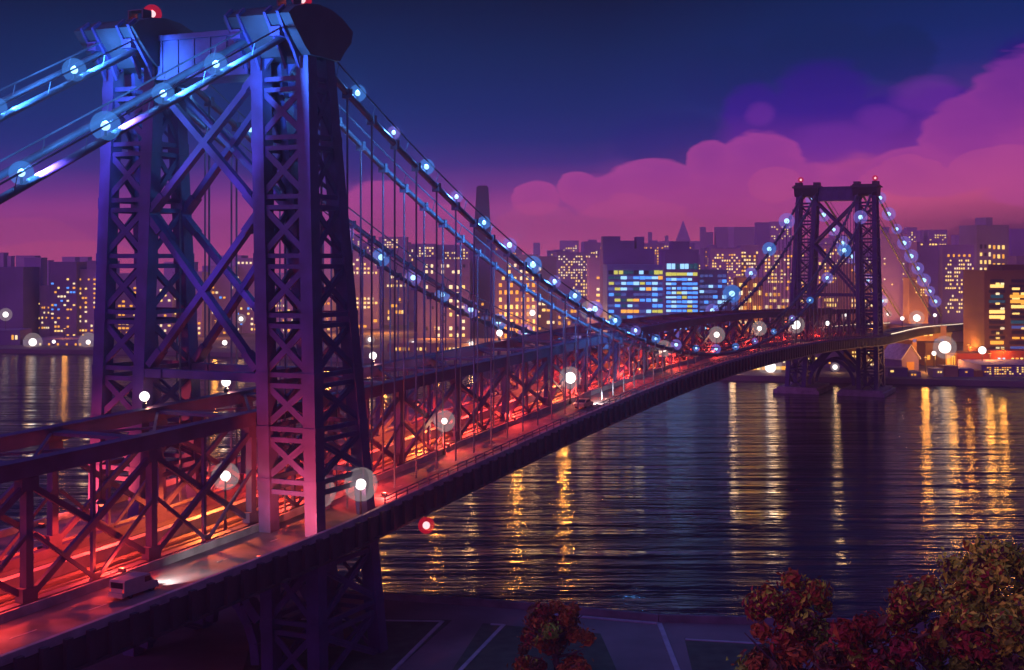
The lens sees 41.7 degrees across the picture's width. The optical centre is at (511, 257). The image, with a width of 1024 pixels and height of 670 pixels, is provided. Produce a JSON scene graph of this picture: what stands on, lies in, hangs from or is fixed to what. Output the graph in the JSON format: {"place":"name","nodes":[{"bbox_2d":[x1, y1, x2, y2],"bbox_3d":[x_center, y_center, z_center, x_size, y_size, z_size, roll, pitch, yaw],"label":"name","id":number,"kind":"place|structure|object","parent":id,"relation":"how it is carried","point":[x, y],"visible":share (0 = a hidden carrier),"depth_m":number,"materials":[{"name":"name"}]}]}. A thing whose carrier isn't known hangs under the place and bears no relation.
{"place":"outdoors","nodes":[
{"label":"outdoors","id":0,"kind":"place"},
{"bbox_2d":[0,353,1023,620],"bbox_3d":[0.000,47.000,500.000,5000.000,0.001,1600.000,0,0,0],"label":"water","id":1,"kind":"structure","parent":0,"point":[722,495],"depth_m":263.25,"materials":[{"name":"blue liquid"}]},
{"bbox_2d":[0,322,1023,386],"bbox_3d":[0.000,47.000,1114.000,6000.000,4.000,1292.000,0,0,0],"label":"city ground","id":2,"kind":"structure","parent":0,"point":[839,375],"depth_m":618.16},
{"bbox_2d":[0,252,7,266],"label":"building","id":3,"kind":"structure","parent":2,"relation":"on","point":[3,259],"depth_m":1150.13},
{"bbox_2d":[7,256,14,266],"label":"building","id":4,"kind":"structure","parent":2,"relation":"on","point":[10,261],"depth_m":1150.88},
{"bbox_2d":[0,328,31,344],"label":"building","id":5,"kind":"structure","parent":2,"relation":"on","point":[13,336],"depth_m":692.18,"materials":[{"name":"purple"}]},
{"bbox_2d":[0,267,38,337],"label":"building","id":6,"kind":"structure","parent":2,"relation":"on","point":[19,295],"depth_m":719.86,"materials":[{"name":"grey"}]},
{"bbox_2d":[16,256,40,266],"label":"building","id":7,"kind":"structure","parent":2,"relation":"on","point":[19,261],"depth_m":1149.83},
{"bbox_2d":[24,258,47,337],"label":"building","id":8,"kind":"structure","parent":2,"relation":"on","point":[41,263],"depth_m":740.23,"materials":[{"name":"purple"}]},
{"bbox_2d":[40,285,49,336],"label":"building","id":9,"kind":"structure","parent":2,"relation":"on","point":[44,310],"depth_m":735.00,"materials":[{"name":"purple"}]},
{"bbox_2d":[47,260,53,284],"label":"building","id":10,"kind":"structure","parent":2,"relation":"on","point":[48,272],"depth_m":1149.91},
{"bbox_2d":[49,262,86,335],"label":"building","id":11,"kind":"structure","parent":2,"relation":"on","point":[64,295],"depth_m":730.01,"materials":[{"name":"purple"}]},
{"bbox_2d":[23,336,115,344],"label":"shed","id":12,"kind":"structure","parent":2,"relation":"on","point":[71,340],"depth_m":691.39,"materials":[{"name":"purple"}]},
{"bbox_2d":[62,257,79,261],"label":"building","id":13,"kind":"structure","parent":2,"relation":"on","point":[70,259],"depth_m":1100.02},
{"bbox_2d":[80,269,95,335],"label":"building","id":14,"kind":"structure","parent":2,"relation":"on","point":[87,289],"depth_m":735.00,"materials":[{"name":"purple"}]},
{"bbox_2d":[86,261,119,272],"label":"building","id":15,"kind":"structure","parent":2,"relation":"on","point":[91,264],"depth_m":759.77,"materials":[{"name":"purple"}]},
{"bbox_2d":[115,273,135,336],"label":"building","id":16,"kind":"structure","parent":2,"relation":"on","point":[123,300],"depth_m":760.08,"materials":[{"name":"purple"}]},
{"bbox_2d":[156,279,174,336],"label":"building","id":17,"kind":"structure","parent":2,"relation":"on","point":[168,300],"depth_m":764.91,"materials":[{"name":"purple"}]},
{"bbox_2d":[164,262,197,278],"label":"building","id":18,"kind":"structure","parent":2,"relation":"on","point":[168,273],"depth_m":1100.63,"materials":[{"name":"purple"}]},
{"bbox_2d":[172,271,211,335],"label":"building","id":19,"kind":"structure","parent":2,"relation":"on","point":[200,320],"depth_m":770.29,"materials":[{"name":"purple"}]},
{"bbox_2d":[202,266,237,333],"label":"building","id":20,"kind":"structure","parent":2,"relation":"on","point":[221,291],"depth_m":789.99,"materials":[{"name":"purple"}]},
{"bbox_2d":[210,255,247,265],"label":"building","id":21,"kind":"structure","parent":2,"relation":"on","point":[212,262],"depth_m":1000.05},
{"bbox_2d":[234,258,254,332],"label":"building","id":22,"kind":"structure","parent":2,"relation":"on","point":[246,313],"depth_m":799.99,"materials":[{"name":"purple"}]},
{"bbox_2d":[275,273,292,332],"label":"building","id":23,"kind":"structure","parent":2,"relation":"on","point":[289,307],"depth_m":799.98,"materials":[{"name":"purple"}]},
{"bbox_2d":[324,269,335,330],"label":"building","id":24,"kind":"structure","parent":2,"relation":"on","point":[327,303],"depth_m":819.69,"materials":[{"name":"purple"}]},
{"bbox_2d":[338,252,381,328],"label":"building","id":25,"kind":"structure","parent":2,"relation":"on","point":[367,293],"depth_m":850.12,"materials":[{"name":"purple"}]},
{"bbox_2d":[379,237,408,324],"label":"building","id":26,"kind":"structure","parent":2,"relation":"on","point":[388,244],"depth_m":900.00,"materials":[{"name":"purple"}]},
{"bbox_2d":[408,242,414,321],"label":"building","id":27,"kind":"structure","parent":2,"relation":"on","point":[411,249],"depth_m":935.28,"materials":[{"name":"purple"}]},
{"bbox_2d":[411,244,435,255],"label":"building","id":28,"kind":"structure","parent":2,"relation":"on","point":[430,249],"depth_m":980.02,"materials":[{"name":"purple"}]},
{"bbox_2d":[417,256,469,337],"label":"building","id":29,"kind":"structure","parent":2,"relation":"on","point":[449,269],"depth_m":700.03,"materials":[{"name":"brown"}]},
{"bbox_2d":[387,338,510,351],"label":"shed","id":30,"kind":"structure","parent":2,"relation":"on","point":[450,343],"depth_m":640.00,"materials":[{"name":"brown"}]},
{"bbox_2d":[444,248,459,259],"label":"building","id":31,"kind":"structure","parent":2,"relation":"on","point":[449,253],"depth_m":997.74,"materials":[{"name":"purple"}]},
{"bbox_2d":[437,245,468,259],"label":"building","id":32,"kind":"structure","parent":2,"relation":"on","point":[464,252],"depth_m":999.74,"materials":[{"name":"purple"}]},
{"bbox_2d":[0,0,962,669],"bbox_3d":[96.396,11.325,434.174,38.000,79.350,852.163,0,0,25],"label":"suspension bridge","id":33,"kind":"structure","parent":2,"relation":"on","point":[296,520],"depth_m":150.96,"materials":[{"name":"paint"}]},
{"bbox_2d":[96,439,105,505],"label":"hanging red lamp","id":34,"kind":"object","parent":33,"relation":"hanging from","point":[101,502],"visible":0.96,"depth_m":133.76,"materials":[{"name":"metal"}]},
{"bbox_2d":[108,571,158,598],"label":"delivery van","id":35,"kind":"object","parent":33,"relation":"on","point":[128,585],"visible":1,"depth_m":119.52,"materials":[{"name":"paint"}]},
{"bbox_2d":[139,391,148,407],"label":"bridge lamp","id":36,"kind":"object","parent":33,"relation":"on","point":[144,396],"visible":1,"depth_m":149.33,"materials":[{"name":"glass"}]},
{"bbox_2d":[144,4,161,17],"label":"beacon lamp","id":37,"kind":"object","parent":33,"relation":"on","point":[156,11],"visible":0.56,"depth_m":155.19,"materials":[{"name":"glass"}]},
{"bbox_2d":[220,471,230,530],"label":"bridge lamp","id":38,"kind":"object","parent":33,"relation":"on","point":[225,476],"visible":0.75,"depth_m":143.91,"materials":[{"name":"glass"}]},
{"bbox_2d":[356,479,365,515],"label":"bridge lamp","id":39,"kind":"object","parent":33,"relation":"attached to","point":[360,484],"visible":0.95,"depth_m":149.55,"materials":[{"name":"glass"}]},
{"bbox_2d":[418,505,433,533],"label":"red lantern","id":40,"kind":"object","parent":33,"relation":"hanging from","point":[426,525],"visible":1,"depth_m":158.93,"materials":[{"name":"glass"}]},
{"bbox_2d":[566,372,575,403],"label":"bridge lamp","id":41,"kind":"object","parent":33,"relation":"on","point":[570,377],"visible":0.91,"depth_m":224.60,"materials":[{"name":"glass"}]},
{"bbox_2d":[574,398,593,408],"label":"car","id":42,"kind":"object","parent":33,"relation":"on","point":[584,402],"visible":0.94,"depth_m":219.42,"materials":[{"name":"paint"}]},
{"bbox_2d":[469,244,494,337],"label":"building","id":43,"kind":"structure","parent":2,"relation":"on","point":[483,280],"depth_m":719.95,"materials":[{"name":"purple"}]},
{"bbox_2d":[475,186,490,243],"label":"obelisk tower","id":44,"kind":"structure","parent":2,"relation":"on","point":[482,206],"depth_m":815.62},
{"bbox_2d":[492,250,537,337],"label":"building","id":45,"kind":"structure","parent":2,"relation":"on","point":[500,293],"depth_m":690.00,"materials":[{"name":"brown"}]},
{"bbox_2d":[533,243,539,255],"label":"building","id":46,"kind":"structure","parent":2,"relation":"on","point":[536,248],"depth_m":1300.02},
{"bbox_2d":[538,256,556,331],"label":"building","id":47,"kind":"structure","parent":2,"relation":"on","point":[548,263],"depth_m":729.89,"materials":[{"name":"purple"}]},
{"bbox_2d":[560,241,578,251],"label":"building","id":48,"kind":"structure","parent":2,"relation":"on","point":[572,246],"depth_m":1249.95,"materials":[{"name":"purple"}]},
{"bbox_2d":[553,241,594,327],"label":"building","id":49,"kind":"structure","parent":2,"relation":"on","point":[571,270],"depth_m":859.99,"materials":[{"name":"purple"}]},
{"bbox_2d":[581,240,600,256],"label":"building","id":50,"kind":"structure","parent":2,"relation":"on","point":[596,253],"depth_m":961.82,"materials":[{"name":"purple"}]},
{"bbox_2d":[586,257,599,332],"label":"building","id":51,"kind":"structure","parent":2,"relation":"on","point":[593,280],"depth_m":689.96,"materials":[{"name":"purple"}]},
{"bbox_2d":[600,236,654,317],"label":"building","id":52,"kind":"structure","parent":2,"relation":"on","point":[614,250],"depth_m":640.00,"materials":[{"name":"purple"}]},
{"bbox_2d":[603,264,662,348],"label":"building","id":53,"kind":"structure","parent":2,"relation":"on","point":[632,290],"depth_m":610.00,"materials":[{"name":"blue"}]},
{"bbox_2d":[644,240,664,263],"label":"building","id":54,"kind":"structure","parent":2,"relation":"on","point":[654,244],"depth_m":947.79,"materials":[{"name":"purple"}]},
{"bbox_2d":[658,241,698,340],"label":"building","id":55,"kind":"structure","parent":2,"relation":"on","point":[679,261],"depth_m":600.00,"materials":[{"name":"blue"}]},
{"bbox_2d":[658,241,702,254],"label":"building","id":56,"kind":"structure","parent":2,"relation":"on","point":[698,244],"depth_m":1400.50,"materials":[{"name":"purple"}]},
{"bbox_2d":[700,227,705,247],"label":"building","id":57,"kind":"structure","parent":2,"relation":"on","point":[703,234],"depth_m":1599.99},
{"bbox_2d":[706,232,712,247],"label":"building","id":58,"kind":"structure","parent":2,"relation":"on","point":[709,238],"depth_m":1600.00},
{"bbox_2d":[700,245,723,268],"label":"building","id":59,"kind":"structure","parent":2,"relation":"on","point":[703,258],"depth_m":1009.43,"materials":[{"name":"purple"}]},
{"bbox_2d":[699,269,727,338],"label":"building","id":60,"kind":"structure","parent":2,"relation":"on","point":[713,288],"depth_m":615.00,"materials":[{"name":"blue"}]},
{"bbox_2d":[714,227,727,248],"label":"building","id":61,"kind":"structure","parent":2,"relation":"on","point":[720,237],"depth_m":1600.11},
{"bbox_2d":[708,249,741,285],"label":"building","id":62,"kind":"structure","parent":2,"relation":"on","point":[729,260],"depth_m":819.86,"materials":[{"name":"purple"}]},
{"bbox_2d":[727,286,738,335],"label":"building","id":63,"kind":"structure","parent":2,"relation":"on","point":[731,288],"depth_m":620.00,"materials":[{"name":"blue"}]},
{"bbox_2d":[728,227,754,247],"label":"building","id":64,"kind":"structure","parent":2,"relation":"on","point":[741,235],"depth_m":1500.19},
{"bbox_2d":[733,277,762,334],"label":"building","id":65,"kind":"structure","parent":2,"relation":"on","point":[738,281],"depth_m":639.98,"materials":[{"name":"brown"}]},
{"bbox_2d":[736,245,763,276],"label":"building","id":66,"kind":"structure","parent":2,"relation":"on","point":[749,258],"depth_m":840.00,"materials":[{"name":"purple"}]},
{"bbox_2d":[754,222,769,249],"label":"building","id":67,"kind":"structure","parent":2,"relation":"on","point":[762,233],"depth_m":1099.99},
{"bbox_2d":[753,360,791,369],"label":"terminal","id":68,"kind":"object","parent":2,"relation":"on","point":[781,366],"visible":0.09,"depth_m":535.73,"materials":[{"name":"brown"}]},
{"bbox_2d":[758,250,792,330],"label":"building","id":69,"kind":"structure","parent":2,"relation":"on","point":[765,268],"depth_m":700.00,"materials":[{"name":"brown"}]},
{"bbox_2d":[770,222,791,249],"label":"building","id":70,"kind":"structure","parent":2,"relation":"on","point":[775,228],"depth_m":1300.12,"materials":[{"name":"purple"}]},
{"bbox_2d":[801,256,821,307],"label":"building","id":71,"kind":"structure","parent":2,"relation":"on","point":[819,264],"depth_m":779.97,"materials":[{"name":"purple"}]},
{"bbox_2d":[792,350,843,367],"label":"terminal","id":72,"kind":"object","parent":2,"relation":"on","point":[831,364],"visible":0.12,"depth_m":550.00,"materials":[{"name":"purple"}]},
{"bbox_2d":[818,246,848,325],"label":"building","id":73,"kind":"structure","parent":2,"relation":"on","point":[826,249],"depth_m":790.02,"materials":[{"name":"purple"}]},
{"bbox_2d":[828,235,854,249],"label":"building","id":74,"kind":"structure","parent":2,"relation":"on","point":[832,236],"depth_m":1300.03,"materials":[{"name":"purple"}]},
{"bbox_2d":[838,264,872,332],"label":"building","id":75,"kind":"structure","parent":2,"relation":"on","point":[839,291],"depth_m":760.21,"materials":[{"name":"purple"}]},
{"bbox_2d":[844,345,887,365],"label":"building","id":76,"kind":"structure","parent":2,"relation":"on","point":[852,352],"depth_m":560.00,"materials":[{"name":"brown"}]},
{"bbox_2d":[880,233,906,323],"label":"building","id":77,"kind":"structure","parent":2,"relation":"on","point":[893,273],"depth_m":680.01,"materials":[{"name":"purple"}]},
{"bbox_2d":[885,366,907,376],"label":"quay hut","id":78,"kind":"object","parent":2,"relation":"on","point":[895,371],"visible":0.81,"depth_m":508.09,"materials":[{"name":"purple"}]},
{"bbox_2d":[884,343,920,370],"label":"house","id":79,"kind":"structure","parent":2,"relation":"on","point":[903,355],"depth_m":535.04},
{"bbox_2d":[904,227,916,241],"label":"building","id":80,"kind":"structure","parent":2,"relation":"on","point":[911,232],"depth_m":1300.00,"materials":[{"name":"purple"}]},
{"bbox_2d":[908,370,920,376],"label":"quay hut","id":81,"kind":"object","parent":2,"relation":"on","point":[913,373],"visible":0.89,"depth_m":508.07,"materials":[{"name":"purple"}]},
{"bbox_2d":[903,277,928,323],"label":"building","id":82,"kind":"structure","parent":2,"relation":"on","point":[913,304],"depth_m":660.10,"materials":[{"name":"brown"}]},
{"bbox_2d":[888,324,946,351],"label":"building","id":83,"kind":"structure","parent":2,"relation":"on","point":[941,336],"depth_m":600.39,"materials":[{"name":"brown"}]},
{"bbox_2d":[908,242,938,323],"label":"building","id":84,"kind":"structure","parent":2,"relation":"on","point":[925,254],"depth_m":700.11,"materials":[{"name":"purple"}]},
{"bbox_2d":[916,341,942,365],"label":"building","id":85,"kind":"structure","parent":2,"relation":"on","point":[926,348],"depth_m":560.00,"materials":[{"name":"brown"}]},
{"bbox_2d":[923,230,946,244],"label":"building","id":86,"kind":"structure","parent":2,"relation":"on","point":[940,236],"depth_m":1350.06,"materials":[{"name":"purple"}]},
{"bbox_2d":[927,367,943,376],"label":"quay hut","id":87,"kind":"object","parent":2,"relation":"on","point":[935,371],"visible":0.93,"depth_m":508.03,"materials":[{"name":"purple"}]},
{"bbox_2d":[939,341,950,364],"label":"street lamp","id":88,"kind":"object","parent":2,"relation":"on","point":[944,347],"visible":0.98,"depth_m":528.52,"materials":[{"name":"metal"}]},
{"bbox_2d":[935,350,956,366],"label":"building","id":89,"kind":"structure","parent":2,"relation":"on","point":[940,358],"depth_m":545.34,"materials":[{"name":"brown"}]},
{"bbox_2d":[938,365,958,376],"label":"quay hut","id":90,"kind":"object","parent":2,"relation":"on","point":[950,370],"visible":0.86,"depth_m":508.00,"materials":[{"name":"purple"}]},
{"bbox_2d":[938,245,973,341],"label":"building","id":91,"kind":"structure","parent":2,"relation":"on","point":[954,261],"depth_m":720.13,"materials":[{"name":"purple"}]},
{"bbox_2d":[958,367,973,376],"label":"quay hut","id":92,"kind":"object","parent":2,"relation":"on","point":[965,372],"visible":0.83,"depth_m":508.02,"materials":[{"name":"purple"}]},
{"bbox_2d":[952,351,989,365],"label":"shed","id":93,"kind":"structure","parent":2,"relation":"on","point":[968,355],"depth_m":545.09,"materials":[{"name":"brown"}]},
{"bbox_2d":[959,217,1008,269],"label":"building","id":94,"kind":"structure","parent":2,"relation":"on","point":[987,238],"depth_m":830.34,"materials":[{"name":"purple"}]},
{"bbox_2d":[957,359,1023,375],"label":"shed","id":95,"kind":"structure","parent":2,"relation":"on","point":[1001,367],"depth_m":510.00,"materials":[{"name":"purple"}]},
{"bbox_2d":[963,264,1023,350],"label":"building","id":96,"kind":"structure","parent":2,"relation":"on","point":[993,306],"depth_m":560.00,"materials":[{"name":"brown"}]},
{"bbox_2d":[969,347,1023,359],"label":"shed","id":97,"kind":"structure","parent":2,"relation":"on","point":[1007,354],"depth_m":547.99,"materials":[{"name":"red"}]},
{"bbox_2d":[1008,256,1023,263],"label":"building","id":98,"kind":"structure","parent":2,"relation":"on","point":[1015,259],"depth_m":800.71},
{"bbox_2d":[1009,229,1023,255],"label":"building","id":99,"kind":"structure","parent":2,"relation":"on","point":[1016,242],"depth_m":1000.28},
{"bbox_2d":[0,0,1023,274],"label":"sky","id":100,"kind":"structure","parent":0,"point":[580,120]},
{"bbox_2d":[82,595,1018,669],"bbox_3d":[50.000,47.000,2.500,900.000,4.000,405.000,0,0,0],"label":"plaza paving","id":101,"kind":"structure","parent":0,"point":[221,643],"depth_m":158.30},
{"bbox_2d":[243,618,451,669],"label":"lawn","id":102,"kind":"structure","parent":101,"relation":"on","point":[404,638],"depth_m":154.88,"materials":[{"name":"green plant"}]},
{"bbox_2d":[301,618,443,669],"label":"kerb","id":103,"kind":"structure","parent":102,"relation":"on","point":[415,648],"depth_m":159.06,"materials":[{"name":"concrete"}]},
{"bbox_2d":[453,623,616,669],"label":"lawn","id":104,"kind":"structure","parent":101,"relation":"on","point":[499,651],"depth_m":152.92,"materials":[{"name":"green plant"}]},
{"bbox_2d":[458,623,504,669],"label":"kerb","id":105,"kind":"structure","parent":104,"relation":"on","point":[480,648],"depth_m":154.97,"materials":[{"name":"concrete"}]},
{"bbox_2d":[507,599,596,669],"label":"autumn tree","id":106,"kind":"object","parent":101,"relation":"on","point":[545,632],"visible":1,"depth_m":140.88,"materials":[{"name":"red plant"}]},
{"bbox_2d":[554,613,679,669],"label":"kerb","id":107,"kind":"structure","parent":101,"relation":"on","point":[668,647],"depth_m":162.05,"materials":[{"name":"concrete"}]},
{"bbox_2d":[258,588,984,630],"bbox_3d":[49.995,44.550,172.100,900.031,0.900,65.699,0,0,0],"label":"quay wall","id":108,"kind":"structure","parent":101,"relation":"on","point":[610,613],"depth_m":168.40,"materials":[{"name":"concrete"}]},
{"bbox_2d":[383,586,955,621],"bbox_3d":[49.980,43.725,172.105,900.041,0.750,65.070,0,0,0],"label":"quay railing","id":109,"kind":"object","parent":108,"relation":"on","point":[583,604],"visible":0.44,"depth_m":168.87,"materials":[{"name":"metal"}]},
{"bbox_2d":[685,638,760,643],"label":"kerb","id":110,"kind":"structure","parent":101,"relation":"on","point":[721,641],"depth_m":157.15,"materials":[{"name":"concrete"}]},
{"bbox_2d":[684,638,773,669],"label":"lawn","id":111,"kind":"structure","parent":101,"relation":"on","point":[705,655],"depth_m":152.53,"materials":[{"name":"green plant"}]},
{"bbox_2d":[726,567,845,669],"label":"autumn tree","id":112,"kind":"object","parent":101,"relation":"on","point":[797,636],"visible":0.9,"depth_m":111.05,"materials":[{"name":"red plant"}]},
{"bbox_2d":[804,610,924,669],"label":"autumn tree","id":113,"kind":"object","parent":101,"relation":"on","point":[854,651],"visible":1,"depth_m":99.22,"materials":[{"name":"red plant"}]},
{"bbox_2d":[880,574,983,669],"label":"autumn tree","id":114,"kind":"object","parent":101,"relation":"on","point":[909,605],"visible":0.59,"depth_m":106.65,"materials":[{"name":"red plant"}]},
{"bbox_2d":[921,532,1023,669],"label":"autumn tree","id":115,"kind":"object","parent":101,"relation":"on","point":[981,573],"visible":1,"depth_m":102.97,"materials":[{"name":"orange plant"}]},
{"bbox_2d":[676,221,689,240],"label":"spire tower","id":116,"kind":"structure","parent":0,"point":[683,235],"depth_m":1494.75,"materials":[{"name":"purple"}]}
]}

